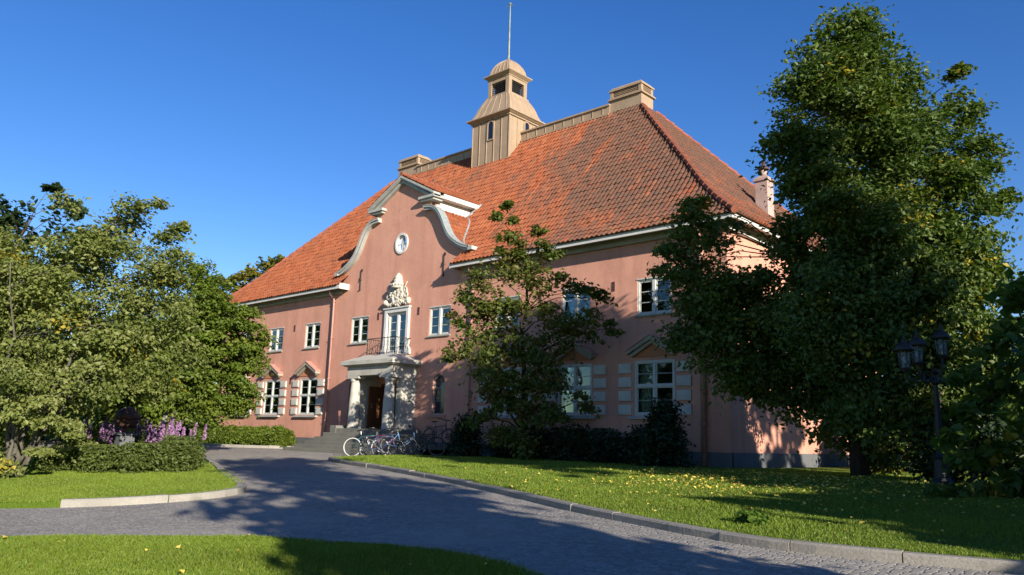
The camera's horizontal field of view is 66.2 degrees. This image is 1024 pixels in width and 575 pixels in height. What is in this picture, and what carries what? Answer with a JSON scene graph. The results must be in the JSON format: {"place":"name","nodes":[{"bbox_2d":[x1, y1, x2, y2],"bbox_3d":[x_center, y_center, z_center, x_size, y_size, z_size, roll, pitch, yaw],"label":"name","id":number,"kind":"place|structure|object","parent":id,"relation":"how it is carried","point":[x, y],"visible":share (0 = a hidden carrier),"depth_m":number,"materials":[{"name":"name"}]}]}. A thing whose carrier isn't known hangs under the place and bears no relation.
{"place":"outdoors","nodes":[
{"label":"outdoors","id":0,"kind":"place"},
{"bbox_2d":[0,448,242,508],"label":"lawn","id":1,"kind":"structure","parent":0,"point":[31,504],"depth_m":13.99,"materials":[{"name":"green plant"}]},
{"bbox_2d":[29,448,77,471],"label":"bed shrub","id":2,"kind":"object","parent":1,"relation":"on","point":[51,465],"visible":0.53,"depth_m":20.80,"materials":[{"name":"green plant"}]},
{"bbox_2d":[0,182,109,295],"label":"alder tree","id":3,"kind":"object","parent":1,"relation":"on","point":[14,219],"visible":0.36,"depth_m":26.87,"materials":[{"name":"green plant"}]},
{"bbox_2d":[87,424,91,439],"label":"loosestrife plant","id":4,"kind":"object","parent":1,"relation":"on","point":[90,433],"visible":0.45,"depth_m":22.80,"materials":[{"name":"purple plant"}]},
{"bbox_2d":[69,443,122,472],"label":"bed shrub","id":5,"kind":"object","parent":1,"relation":"on","point":[89,457],"visible":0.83,"depth_m":20.51,"materials":[{"name":"green plant"}]},
{"bbox_2d":[95,427,102,443],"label":"loosestrife plant","id":6,"kind":"object","parent":1,"relation":"on","point":[100,438],"visible":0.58,"depth_m":22.66,"materials":[{"name":"purple plant"}]},
{"bbox_2d":[95,424,104,443],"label":"loosestrife plant","id":7,"kind":"object","parent":1,"relation":"on","point":[103,435],"visible":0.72,"depth_m":22.77,"materials":[{"name":"purple plant"}]},
{"bbox_2d":[101,424,111,443],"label":"loosestrife plant","id":8,"kind":"object","parent":1,"relation":"on","point":[108,434],"visible":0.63,"depth_m":22.94,"materials":[{"name":"purple plant"}]},
{"bbox_2d":[104,416,113,442],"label":"loosestrife plant","id":9,"kind":"object","parent":1,"relation":"on","point":[106,427],"visible":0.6,"depth_m":23.30,"materials":[{"name":"purple plant"}]},
{"bbox_2d":[0,188,218,478],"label":"rowan tree","id":10,"kind":"object","parent":1,"relation":"on","point":[36,387],"visible":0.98,"depth_m":19.95,"materials":[{"name":"green plant"}]},
{"bbox_2d":[106,428,113,444],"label":"loosestrife plant","id":11,"kind":"object","parent":1,"relation":"on","point":[111,438],"visible":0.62,"depth_m":22.71,"materials":[{"name":"purple plant"}]},
{"bbox_2d":[111,420,115,441],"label":"loosestrife plant","id":12,"kind":"object","parent":1,"relation":"on","point":[113,422],"visible":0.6,"depth_m":22.78,"materials":[{"name":"purple plant"}]},
{"bbox_2d":[113,407,139,445],"bbox_3d":[-11.111,4.284,22.557,0.680,1.710,0.670,-8,-15,42],"label":"garden urn","id":13,"kind":"object","parent":1,"relation":"on","point":[126,418],"visible":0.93,"depth_m":22.44,"materials":[{"name":"grey stone"}]},
{"bbox_2d":[96,442,171,472],"bbox_3d":[-9.829,4.492,20.680,2.032,0.828,1.712,-8,-15,42],"label":"bed shrub","id":14,"kind":"object","parent":1,"relation":"on","point":[133,457],"visible":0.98,"depth_m":20.28,"materials":[{"name":"green plant"}]},
{"bbox_2d":[134,419,140,441],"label":"loosestrife plant","id":15,"kind":"object","parent":1,"relation":"on","point":[136,431],"visible":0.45,"depth_m":22.99,"materials":[{"name":"purple plant"}]},
{"bbox_2d":[138,424,142,441],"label":"loosestrife plant","id":16,"kind":"object","parent":1,"relation":"on","point":[141,432],"visible":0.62,"depth_m":23.23,"materials":[{"name":"purple plant"}]},
{"bbox_2d":[138,425,151,442],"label":"loosestrife plant","id":17,"kind":"object","parent":1,"relation":"on","point":[147,436],"visible":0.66,"depth_m":22.65,"materials":[{"name":"purple plant"}]},
{"bbox_2d":[144,418,147,445],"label":"loosestrife plant","id":18,"kind":"object","parent":1,"relation":"on","point":[146,429],"visible":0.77,"depth_m":22.82,"materials":[{"name":"purple plant"}]},
{"bbox_2d":[148,425,156,442],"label":"loosestrife plant","id":19,"kind":"object","parent":1,"relation":"on","point":[154,434],"visible":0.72,"depth_m":22.60,"materials":[{"name":"purple plant"}]},
{"bbox_2d":[48,258,281,441],"bbox_3d":[-13.782,2.696,31.248,9.325,7.833,4.383,1,-11,6],"label":"birch shrub","id":20,"kind":"object","parent":1,"relation":"on","point":[203,388],"visible":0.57,"depth_m":30.47,"materials":[{"name":"green plant"}]},
{"bbox_2d":[163,413,167,433],"bbox_3d":[-11.266,4.822,25.418,0.140,1.500,0.100,0,-11,8],"label":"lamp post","id":21,"kind":"object","parent":1,"relation":"on","point":[165,418],"visible":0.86,"depth_m":25.48,"materials":[{"name":"metal"}]},
{"bbox_2d":[167,417,171,436],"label":"loosestrife plant","id":22,"kind":"object","parent":1,"relation":"on","point":[169,428],"visible":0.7,"depth_m":22.79,"materials":[{"name":"purple plant"}]},
{"bbox_2d":[168,417,174,435],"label":"loosestrife plant","id":23,"kind":"object","parent":1,"relation":"on","point":[173,429],"visible":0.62,"depth_m":22.75,"materials":[{"name":"purple plant"}]},
{"bbox_2d":[148,440,206,471],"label":"bed shrub","id":24,"kind":"object","parent":1,"relation":"on","point":[183,455],"visible":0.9,"depth_m":20.58,"materials":[{"name":"green plant"}]},
{"bbox_2d":[177,420,181,436],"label":"loosestrife plant","id":25,"kind":"object","parent":1,"relation":"on","point":[179,426],"visible":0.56,"depth_m":22.98,"materials":[{"name":"purple plant"}]},
{"bbox_2d":[156,434,208,467],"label":"bed shrub","id":26,"kind":"object","parent":1,"relation":"on","point":[178,438],"visible":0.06,"depth_m":21.97,"materials":[{"name":"green plant"}]},
{"bbox_2d":[185,422,197,438],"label":"loosestrife plant","id":27,"kind":"object","parent":1,"relation":"on","point":[194,433],"visible":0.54,"depth_m":22.64,"materials":[{"name":"purple plant"}]},
{"bbox_2d":[200,424,206,456],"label":"loosestrife plant","id":28,"kind":"object","parent":1,"relation":"on","point":[204,433],"visible":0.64,"depth_m":23.03,"materials":[{"name":"purple plant"}]},
{"bbox_2d":[0,532,547,574],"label":"lawn grass","id":29,"kind":"structure","parent":0,"point":[255,551],"depth_m":8.46,"materials":[{"name":"green plant"}]},
{"bbox_2d":[3,534,499,574],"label":"fallen leaves","id":30,"kind":"object","parent":29,"relation":"on","point":[178,546],"visible":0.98,"depth_m":8.87,"materials":[{"name":"yellow plant"}]},
{"bbox_2d":[0,443,1023,574],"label":"road","id":31,"kind":"structure","parent":0,"point":[303,494],"depth_m":11.78,"materials":[{"name":"grey asphalt"}]},
{"bbox_2d":[60,457,246,507],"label":"kerb","id":32,"kind":"structure","parent":31,"relation":"on","point":[115,501],"depth_m":14.63,"materials":[{"name":"stone"}]},
{"bbox_2d":[28,441,293,448],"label":"kerb","id":33,"kind":"structure","parent":31,"relation":"on","point":[241,446],"depth_m":38.09,"materials":[{"name":"concrete"}]},
{"bbox_2d":[343,427,388,455],"bbox_3d":[-5.365,5.712,29.008,1.710,1.058,0.576,1,-15,3],"label":"bicycle","id":34,"kind":"object","parent":31,"relation":"on","point":[361,447],"visible":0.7,"depth_m":28.98,"materials":[{"name":"teal paint"}]},
{"bbox_2d":[358,428,405,454],"bbox_3d":[-4.680,5.602,28.326,1.730,1.058,0.576,3,-6,-5],"label":"bicycle","id":35,"kind":"object","parent":31,"relation":"on","point":[389,442],"visible":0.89,"depth_m":28.31,"materials":[{"name":"blue paint"}]},
{"bbox_2d":[361,428,404,454],"bbox_3d":[-4.822,5.779,29.368,1.730,1.058,0.576,-1,-8,13],"label":"bicycle","id":36,"kind":"object","parent":31,"relation":"on","point":[379,443],"visible":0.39,"depth_m":29.39,"materials":[{"name":"red paint"}]},
{"bbox_2d":[380,425,426,454],"bbox_3d":[-3.954,5.568,28.637,1.730,1.058,0.576,3,-14,-7],"label":"bicycle","id":37,"kind":"object","parent":31,"relation":"on","point":[409,442],"visible":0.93,"depth_m":28.59,"materials":[{"name":"blue paint"}]},
{"bbox_2d":[328,456,1023,573],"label":"kerb","id":38,"kind":"structure","parent":31,"relation":"on","point":[909,557],"depth_m":9.71,"materials":[{"name":"stone"}]},
{"bbox_2d":[0,0,1023,447],"label":"sky","id":39,"kind":"structure","parent":0,"point":[263,124],"materials":[{"name":"blue"}]},
{"bbox_2d":[3,436,1023,574],"bbox_3d":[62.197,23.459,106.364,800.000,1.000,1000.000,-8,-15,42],"label":"ground","id":40,"kind":"structure","parent":0,"point":[847,469],"depth_m":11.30,"materials":[{"name":"green plant"}]},
{"bbox_2d":[0,267,72,443],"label":"broadleaf tree","id":41,"kind":"object","parent":40,"relation":"on","point":[52,408],"depth_m":40.11,"materials":[{"name":"green plant"}]},
{"bbox_2d":[0,311,113,439],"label":"broadleaf tree","id":42,"kind":"object","parent":40,"relation":"on","point":[63,334],"visible":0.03,"depth_m":42.65,"materials":[{"name":"green plant"}]},
{"bbox_2d":[30,381,216,435],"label":"shrubbery","id":43,"kind":"object","parent":40,"relation":"on","point":[187,430],"visible":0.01,"depth_m":62.27,"materials":[{"name":"green plant"}]},
{"bbox_2d":[86,315,191,432],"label":"broadleaf tree","id":44,"kind":"object","parent":40,"relation":"on","point":[159,347],"visible":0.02,"depth_m":47.70,"materials":[{"name":"green plant"}]},
{"bbox_2d":[186,254,284,365],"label":"birch tree","id":45,"kind":"object","parent":40,"relation":"on","point":[250,274],"visible":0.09,"depth_m":55.58,"materials":[{"name":"green plant"}]},
{"bbox_2d":[188,424,296,446],"bbox_3d":[-14.240,7.753,41.335,9.514,1.165,1.548,-8,-15,42],"label":"hedge","id":46,"kind":"object","parent":40,"relation":"on","point":[278,435],"visible":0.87,"depth_m":39.74,"materials":[{"name":"green plant"}]},
{"bbox_2d":[398,426,445,455],"bbox_3d":[-3.233,5.543,28.400,1.730,1.058,0.576,2,-8,1],"label":"bicycle","id":47,"kind":"object","parent":40,"relation":"on","point":[428,441],"visible":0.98,"depth_m":28.39,"materials":[{"name":"black paint"}]},
{"bbox_2d":[422,418,454,445],"bbox_3d":[-2.959,5.849,31.778,1.724,1.065,0.604,-6,-19,36],"label":"bicycle","id":48,"kind":"object","parent":40,"relation":"on","point":[436,432],"visible":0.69,"depth_m":31.82,"materials":[{"name":"black paint"}]},
{"bbox_2d":[440,404,485,456],"bbox_3d":[-1.658,5.314,29.186,1.737,1.994,1.888,-8,-15,42],"label":"conifer shrub","id":49,"kind":"object","parent":40,"relation":"on","point":[463,442],"visible":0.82,"depth_m":28.85,"materials":[{"name":"green plant"}]},
{"bbox_2d":[483,428,516,457],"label":"bush","id":50,"kind":"object","parent":40,"relation":"on","point":[499,452],"visible":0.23,"depth_m":28.13,"materials":[{"name":"green plant"}]},
{"bbox_2d":[437,199,625,459],"bbox_3d":[0.590,1.532,26.308,6.128,8.576,3.176,3,-11,-9],"label":"maple tree","id":51,"kind":"object","parent":40,"relation":"on","point":[525,408],"visible":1,"depth_m":25.82,"materials":[{"name":"green plant"}]},
{"bbox_2d":[507,426,558,459],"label":"bush","id":52,"kind":"object","parent":40,"relation":"on","point":[545,434],"visible":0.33,"depth_m":27.17,"materials":[{"name":"green plant"}]},
{"bbox_2d":[215,2,876,468],"bbox_3d":[-1.043,-3.590,40.885,33.814,25.410,17.698,-8,-15,42],"label":"villa","id":53,"kind":"object","parent":40,"relation":"on","point":[355,304],"visible":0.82,"depth_m":33.73,"materials":[{"name":"pink paint"}]},
{"bbox_2d":[258,380,280,416],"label":"window","id":54,"kind":"structure","parent":53,"relation":"in","point":[272,387],"depth_m":41.72,"materials":[{"name":"paint"}]},
{"bbox_2d":[267,327,283,352],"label":"window","id":55,"kind":"structure","parent":53,"relation":"in","point":[278,332],"depth_m":42.26,"materials":[{"name":"paint"}]},
{"bbox_2d":[293,378,317,416],"bbox_3d":[-10.190,5.532,39.452,1.940,1.940,0.440,-8,-15,42],"label":"window","id":56,"kind":"structure","parent":53,"relation":"in","point":[308,386],"depth_m":39.45,"materials":[{"name":"paint"}]},
{"bbox_2d":[302,322,320,349],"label":"window","id":57,"kind":"structure","parent":53,"relation":"in","point":[312,337],"depth_m":40.00,"materials":[{"name":"paint"}]},
{"bbox_2d":[348,315,368,344],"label":"window","id":58,"kind":"structure","parent":53,"relation":"in","point":[359,333],"depth_m":37.38,"materials":[{"name":"paint"}]},
{"bbox_2d":[387,312,405,353],"bbox_3d":[-5.129,2.091,35.463,1.360,1.940,0.140,-8,-15,42],"label":"balcony door","id":59,"kind":"structure","parent":53,"relation":"in","point":[397,321],"depth_m":35.51,"materials":[{"name":"white paint"}]},
{"bbox_2d":[395,233,408,253],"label":"round window","id":60,"kind":"structure","parent":53,"relation":"in","point":[401,243],"depth_m":36.28,"materials":[{"name":"white glass"}]},
{"bbox_2d":[427,374,445,416],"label":"arched window","id":61,"kind":"structure","parent":53,"relation":"in","point":[439,385],"depth_m":33.03,"materials":[{"name":"metal"}]},
{"bbox_2d":[426,304,450,337],"bbox_3d":[-3.072,1.443,33.613,1.440,1.330,0.210,-8,-15,42],"label":"window","id":62,"kind":"structure","parent":53,"relation":"in","point":[438,326],"depth_m":33.64,"materials":[{"name":"paint"}]},
{"bbox_2d":[490,367,519,417],"bbox_3d":[-0.227,4.087,30.428,1.940,1.940,0.440,-8,-15,42],"label":"window","id":63,"kind":"structure","parent":53,"relation":"in","point":[517,368],"depth_m":30.26,"materials":[{"name":"paint"}]},
{"bbox_2d":[495,295,519,330],"bbox_3d":[-0.169,1.022,30.983,1.440,1.330,0.210,-8,-15,42],"label":"window","id":64,"kind":"structure","parent":53,"relation":"in","point":[512,297],"depth_m":30.85,"materials":[{"name":"paint"}]},
{"bbox_2d":[562,285,590,323],"bbox_3d":[2.352,0.657,28.700,1.440,1.330,0.210,-8,-15,42],"label":"window","id":65,"kind":"structure","parent":53,"relation":"in","point":[576,304],"depth_m":28.81,"materials":[{"name":"glass"}]},
{"bbox_2d":[558,363,595,418],"bbox_3d":[2.293,3.721,28.145,1.940,1.940,0.440,-8,-15,42],"label":"window","id":66,"kind":"structure","parent":53,"relation":"in","point":[573,370],"depth_m":28.19,"materials":[{"name":"paint"}]},
{"bbox_2d":[635,276,672,317],"bbox_3d":[4.798,0.302,26.484,1.440,1.330,0.210,-8,-15,42],"label":"window","id":67,"kind":"structure","parent":53,"relation":"in","point":[654,312],"depth_m":26.50,"materials":[{"name":"paint"}]},
{"bbox_2d":[627,359,680,418],"bbox_3d":[4.740,3.367,25.929,1.940,1.940,0.440,-8,-15,42],"label":"window","id":68,"kind":"structure","parent":53,"relation":"in","point":[649,373],"depth_m":26.25,"materials":[{"name":"paint"}]},
{"bbox_2d":[542,422,601,461],"bbox_3d":[1.934,5.208,26.387,2.238,1.360,1.848,-8,-15,42],"label":"bush","id":69,"kind":"object","parent":40,"relation":"on","point":[566,450],"visible":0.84,"depth_m":26.19,"materials":[{"name":"green plant"}]},
{"bbox_2d":[573,428,627,462],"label":"bush","id":70,"kind":"object","parent":40,"relation":"on","point":[605,441],"visible":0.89,"depth_m":25.25,"materials":[{"name":"green plant"}]},
{"bbox_2d":[613,424,652,464],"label":"bush","id":71,"kind":"object","parent":40,"relation":"on","point":[632,446],"visible":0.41,"depth_m":24.36,"materials":[{"name":"green plant"}]},
{"bbox_2d":[623,388,697,468],"bbox_3d":[4.478,4.128,22.961,2.160,2.322,2.238,-8,-15,42],"label":"conifer shrub","id":72,"kind":"object","parent":40,"relation":"on","point":[669,443],"visible":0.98,"depth_m":22.53,"materials":[{"name":"green plant"}]},
{"bbox_2d":[465,461,1019,540],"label":"fallen leaves","id":73,"kind":"object","parent":40,"relation":"on","point":[804,503],"visible":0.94,"depth_m":16.09,"materials":[{"name":"yellow plant"}]},
{"bbox_2d":[729,508,769,525],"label":"seedling shrub","id":74,"kind":"object","parent":40,"relation":"on","point":[752,516],"visible":0.89,"depth_m":10.76,"materials":[{"name":"green plant"}]},
{"bbox_2d":[643,192,908,475],"bbox_3d":[7.221,1.167,20.961,5.843,7.839,6.498,-8,-15,42],"label":"linden tree","id":75,"kind":"object","parent":40,"relation":"on","point":[728,310],"visible":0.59,"depth_m":20.58,"materials":[{"name":"green plant"}]},
{"bbox_2d":[738,0,1023,480],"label":"linden tree","id":76,"kind":"object","parent":40,"relation":"on","point":[895,275],"visible":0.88,"depth_m":17.47,"materials":[{"name":"green plant"}]},
{"bbox_2d":[845,434,922,470],"bbox_3d":[13.497,5.192,27.170,3.696,2.350,3.922,3,-11,-7],"label":"shade shrub","id":77,"kind":"object","parent":40,"relation":"on","point":[891,452],"visible":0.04,"depth_m":26.57,"materials":[{"name":"green plant"}]},
{"bbox_2d":[893,323,954,486],"bbox_3d":[8.147,2.287,15.525,1.630,3.273,0.618,8,-13,-31],"label":"lamp post","id":78,"kind":"object","parent":40,"relation":"on","point":[915,345],"visible":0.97,"depth_m":15.77,"materials":[{"name":"metal"}]},
{"bbox_2d":[889,429,965,474],"bbox_3d":[14.555,4.556,25.372,4.337,2.988,4.043,-8,-15,42],"label":"shade shrub","id":79,"kind":"object","parent":40,"relation":"on","point":[909,445],"visible":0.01,"depth_m":25.52,"materials":[{"name":"green plant"}]},
{"bbox_2d":[890,400,1023,483],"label":"shade shrub","id":80,"kind":"object","parent":40,"relation":"on","point":[991,430],"visible":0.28,"depth_m":16.94,"materials":[{"name":"green plant"}]},
{"bbox_2d":[922,268,1023,498],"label":"maple tree","id":81,"kind":"object","parent":40,"relation":"on","point":[988,456],"visible":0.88,"depth_m":13.84,"materials":[{"name":"green plant"}]},
{"bbox_2d":[1002,313,1023,338],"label":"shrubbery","id":82,"kind":"object","parent":40,"relation":"on","point":[1019,318],"depth_m":38.01,"materials":[{"name":"green plant"}]}
]}

